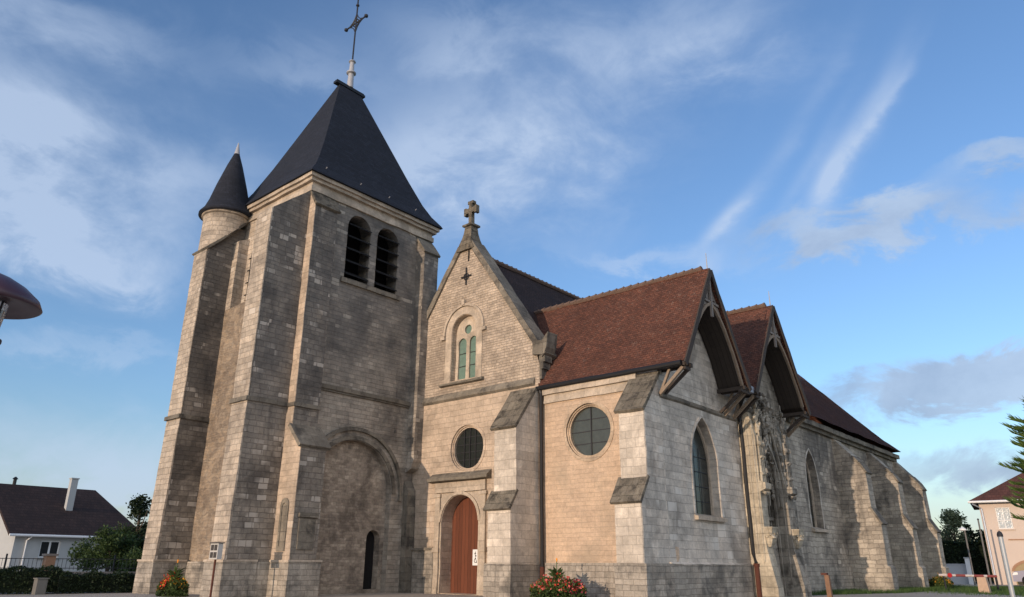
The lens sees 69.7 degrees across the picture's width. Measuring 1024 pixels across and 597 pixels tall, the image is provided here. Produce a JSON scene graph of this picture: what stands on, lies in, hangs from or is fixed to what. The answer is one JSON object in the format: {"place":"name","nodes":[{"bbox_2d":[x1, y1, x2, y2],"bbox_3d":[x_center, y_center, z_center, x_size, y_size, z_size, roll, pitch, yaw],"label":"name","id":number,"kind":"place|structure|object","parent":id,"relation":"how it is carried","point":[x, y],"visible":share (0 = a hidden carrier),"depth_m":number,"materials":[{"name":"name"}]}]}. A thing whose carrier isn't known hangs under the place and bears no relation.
{"place":"outdoors","nodes":[
{"label":"outdoors","id":0,"kind":"place"},
{"bbox_2d":[0,581,1023,596],"bbox_3d":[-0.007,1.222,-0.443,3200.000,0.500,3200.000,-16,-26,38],"label":"ground","id":1,"kind":"structure","parent":0,"point":[132,594],"depth_m":26.72,"materials":[{"name":"grey asphalt"}]},
{"bbox_2d":[0,273,42,344],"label":"street lamp","id":2,"kind":"object","parent":1,"relation":"on","point":[18,301],"visible":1,"depth_m":5.10,"materials":[{"name":"metal"}]},
{"bbox_2d":[0,565,62,594],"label":"hedge","id":3,"kind":"object","parent":1,"relation":"on","point":[16,579],"visible":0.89,"depth_m":25.72,"materials":[{"name":"green plant"}]},
{"bbox_2d":[31,578,49,594],"bbox_3d":[-16.403,9.992,25.525,0.410,0.540,0.380,-16,-26,38],"label":"utility cabinet","id":4,"kind":"object","parent":1,"relation":"on","point":[39,586],"visible":1,"depth_m":25.41,"materials":[{"name":"grey concrete"}]},
{"bbox_2d":[42,554,58,570],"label":"fence pillar","id":5,"kind":"structure","parent":1,"relation":"on","point":[49,559],"depth_m":28.17,"materials":[{"name":"orange brick"}]},
{"bbox_2d":[0,477,135,571],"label":"house","id":6,"kind":"structure","parent":1,"relation":"on","point":[37,521],"depth_m":51.52,"materials":[{"name":"tile"}]},
{"bbox_2d":[38,541,59,557],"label":"window","id":7,"kind":"structure","parent":6,"relation":"in","point":[46,547],"depth_m":49.78,"materials":[{"name":"white paint"}]},
{"bbox_2d":[54,570,135,593],"bbox_3d":[-15.024,10.562,27.382,3.490,0.852,1.271,16,-25,-37],"label":"hedge","id":8,"kind":"object","parent":1,"relation":"on","point":[91,581],"visible":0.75,"depth_m":26.79,"materials":[{"name":"green plant"}]},
{"bbox_2d":[65,572,135,574],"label":"garden wall","id":9,"kind":"structure","parent":1,"relation":"on","point":[82,573],"depth_m":28.70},
{"bbox_2d":[0,554,136,571],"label":"railing","id":10,"kind":"object","parent":9,"relation":"on","point":[112,568],"visible":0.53,"depth_m":28.79,"materials":[{"name":"metal"}]},
{"bbox_2d":[67,521,142,571],"bbox_3d":[-20.666,13.066,37.898,3.983,3.188,3.498,-16,-26,38],"label":"bush","id":11,"kind":"object","parent":1,"relation":"on","point":[118,543],"visible":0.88,"depth_m":37.18,"materials":[{"name":"green plant"}]},
{"bbox_2d":[116,545,142,571],"bbox_3d":[-17.286,12.640,34.786,2.933,1.898,2.134,-1,-20,4],"label":"bush","id":12,"kind":"object","parent":1,"relation":"on","point":[137,552],"visible":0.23,"depth_m":34.37,"materials":[{"name":"green plant"}]},
{"bbox_2d":[109,493,151,570],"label":"garden tree","id":13,"kind":"object","parent":1,"relation":"on","point":[139,511],"visible":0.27,"depth_m":43.20,"materials":[{"name":"green plant"}]},
{"bbox_2d":[133,528,146,554],"bbox_3d":[-19.407,14.037,40.209,3.130,2.953,3.300,-4,-20,13],"label":"bush","id":14,"kind":"object","parent":1,"relation":"on","point":[143,542],"visible":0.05,"depth_m":39.43,"materials":[{"name":"green plant"}]},
{"bbox_2d":[155,559,188,596],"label":"flowering bush","id":15,"kind":"object","parent":1,"relation":"on","point":[172,584],"visible":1,"depth_m":24.49,"materials":[{"name":"green plant"}]},
{"bbox_2d":[209,542,224,596],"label":"notice box","id":16,"kind":"object","parent":1,"relation":"on","point":[216,549],"visible":1,"depth_m":23.01,"materials":[{"name":"metal"}]},
{"bbox_2d":[133,0,950,596],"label":"church","id":17,"kind":"structure","parent":1,"relation":"on","point":[359,402],"depth_m":28.31,"materials":[{"name":"stone"}]},
{"bbox_2d":[363,531,373,588],"bbox_3d":[-5.706,10.169,28.704,0.084,2.309,0.875,-16,-26,38],"label":"tower doorway","id":18,"kind":"structure","parent":17,"relation":"in","point":[369,548],"depth_m":28.73,"materials":[{"name":"black"}]},
{"bbox_2d":[439,299,486,387],"bbox_3d":[-1.924,1.840,30.826,2.625,3.663,0.623,-16,-26,38],"label":"window","id":19,"kind":"structure","parent":17,"relation":"in","point":[469,332],"depth_m":30.88,"materials":[{"name":"stone"}]},
{"bbox_2d":[450,497,477,593],"bbox_3d":[-1.614,9.456,28.347,2.040,3.637,0.108,-16,-26,38],"label":"west door","id":20,"kind":"structure","parent":17,"relation":"in","point":[463,579],"depth_m":28.43,"materials":[{"name":"brown paint"}]},
{"bbox_2d":[448,422,485,472],"bbox_3d":[-1.683,5.919,29.101,2.021,2.019,0.350,-16,-26,38],"label":"round window","id":21,"kind":"structure","parent":17,"relation":"in","point":[469,443],"depth_m":29.20,"materials":[{"name":"stone"}]},
{"bbox_2d":[564,400,613,460],"bbox_3d":[2.731,4.604,25.552,2.104,2.120,0.358,-16,-26,38],"label":"round window","id":22,"kind":"structure","parent":17,"relation":"in","point":[591,427],"depth_m":25.61,"materials":[{"name":"stone"}]},
{"bbox_2d":[691,415,727,521],"bbox_3d":[6.577,5.853,25.510,0.608,3.623,2.151,-16,-26,38],"label":"window","id":23,"kind":"structure","parent":17,"relation":"in","point":[703,500],"depth_m":25.75,"materials":[{"name":"stone"}]},
{"bbox_2d":[805,448,828,532],"bbox_3d":[13.369,8.570,32.967,0.616,3.675,1.689,-16,-26,38],"label":"window","id":24,"kind":"structure","parent":17,"relation":"in","point":[807,475],"depth_m":33.17,"materials":[{"name":"stone"}]},
{"bbox_2d":[529,558,587,596],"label":"flower bed","id":25,"kind":"object","parent":1,"relation":"on","point":[547,586],"visible":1,"depth_m":22.52,"materials":[{"name":"green plant"}]},
{"bbox_2d":[821,573,832,596],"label":"timber post","id":26,"kind":"object","parent":1,"relation":"on","point":[828,585],"visible":1,"depth_m":21.87,"materials":[{"name":"brown wood"}]},
{"bbox_2d":[928,575,954,588],"bbox_3d":[22.492,14.847,38.542,1.214,0.863,0.712,-16,-26,38],"label":"flower bed","id":27,"kind":"object","parent":1,"relation":"on","point":[937,580],"visible":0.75,"depth_m":38.43,"materials":[{"name":"green plant"}]},
{"bbox_2d":[935,508,972,544],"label":"garden tree","id":28,"kind":"object","parent":1,"relation":"on","point":[952,520],"visible":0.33,"depth_m":60.57,"materials":[{"name":"green plant"}]},
{"bbox_2d":[946,564,968,583],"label":"white wall","id":29,"kind":"structure","parent":1,"relation":"on","point":[957,569],"depth_m":50.02,"materials":[{"name":"white paint"}]},
{"bbox_2d":[941,539,993,583],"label":"hedge","id":30,"kind":"object","parent":1,"relation":"on","point":[955,552],"visible":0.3,"depth_m":52.85,"materials":[{"name":"green plant"}]},
{"bbox_2d":[959,527,975,584],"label":"lamp post","id":31,"kind":"object","parent":1,"relation":"on","point":[962,529],"visible":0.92,"depth_m":47.58,"materials":[{"name":"grey metal"}]},
{"bbox_2d":[963,557,973,583],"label":"gate post","id":32,"kind":"object","parent":1,"relation":"on","point":[968,568],"visible":0.75,"depth_m":49.51,"materials":[{"name":"white paint"}]},
{"bbox_2d":[961,522,977,540],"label":"garden tree","id":33,"kind":"object","parent":1,"relation":"on","point":[970,532],"visible":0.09,"depth_m":62.23,"materials":[{"name":"green plant"}]},
{"bbox_2d":[973,529,985,540],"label":"garden tree","id":34,"kind":"object","parent":1,"relation":"on","point":[978,534],"visible":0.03,"depth_m":61.72,"materials":[{"name":"green plant"}]},
{"bbox_2d":[977,518,991,585],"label":"pole","id":35,"kind":"object","parent":1,"relation":"on","point":[988,571],"visible":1,"depth_m":46.42,"materials":[{"name":"metal"}]},
{"bbox_2d":[968,473,1023,584],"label":"apartment house","id":36,"kind":"structure","parent":1,"relation":"on","point":[994,506],"depth_m":49.94,"materials":[{"name":"painted plaster"},{"name":"roof tile"},{"name":"glass"}]},
{"bbox_2d":[995,507,1015,529],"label":"window","id":37,"kind":"structure","parent":36,"relation":"in","point":[1005,522],"depth_m":50.11,"materials":[{"name":"white paint"}]},
{"bbox_2d":[1015,563,1023,584],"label":"garage door","id":38,"kind":"structure","parent":36,"relation":"in","point":[1021,567],"depth_m":48.75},
{"bbox_2d":[997,531,1015,596],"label":"steel post","id":39,"kind":"object","parent":1,"relation":"on","point":[1006,564],"visible":1,"depth_m":14.11,"materials":[{"name":"metal"}]},
{"bbox_2d":[996,397,1023,519],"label":"conifer","id":40,"kind":"object","parent":1,"relation":"on","point":[1020,432],"visible":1,"depth_m":9.99,"materials":[{"name":"green plant"}]},
{"bbox_2d":[0,0,1023,540],"label":"sky","id":41,"kind":"structure","parent":0,"point":[858,165],"materials":[{"name":"blue"}]},
{"bbox_2d":[904,585,1023,596],"bbox_3d":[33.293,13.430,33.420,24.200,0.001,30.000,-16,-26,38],"label":"lawn","id":42,"kind":"structure","parent":0,"point":[991,586],"depth_m":34.25,"materials":[{"name":"green plant"}]},
{"bbox_2d":[938,573,998,589],"bbox_3d":[22.642,14.033,36.409,2.564,0.804,0.226,-6,-21,16],"label":"barrier","id":43,"kind":"object","parent":42,"relation":"on","point":[950,575],"visible":0.92,"depth_m":36.55,"materials":[{"name":"white metal"}]},
{"bbox_2d":[977,577,991,592],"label":"stone block","id":44,"kind":"structure","parent":42,"relation":"on","point":[983,583],"depth_m":32.48,"materials":[{"name":"stone"}]},
{"bbox_2d":[1012,570,1023,582],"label":"parked car","id":45,"kind":"object","parent":42,"relation":"on","point":[1018,576],"visible":1,"depth_m":46.04,"materials":[{"name":"white paint"}]},
{"label":"grass verge","id":46,"kind":"structure","parent":0,"visible":0},
{"bbox_2d":[812,584,972,594],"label":"weeds","id":47,"kind":"object","parent":46,"relation":"on","point":[846,591],"visible":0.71,"depth_m":31.85,"materials":[{"name":"green plant"}]}
]}

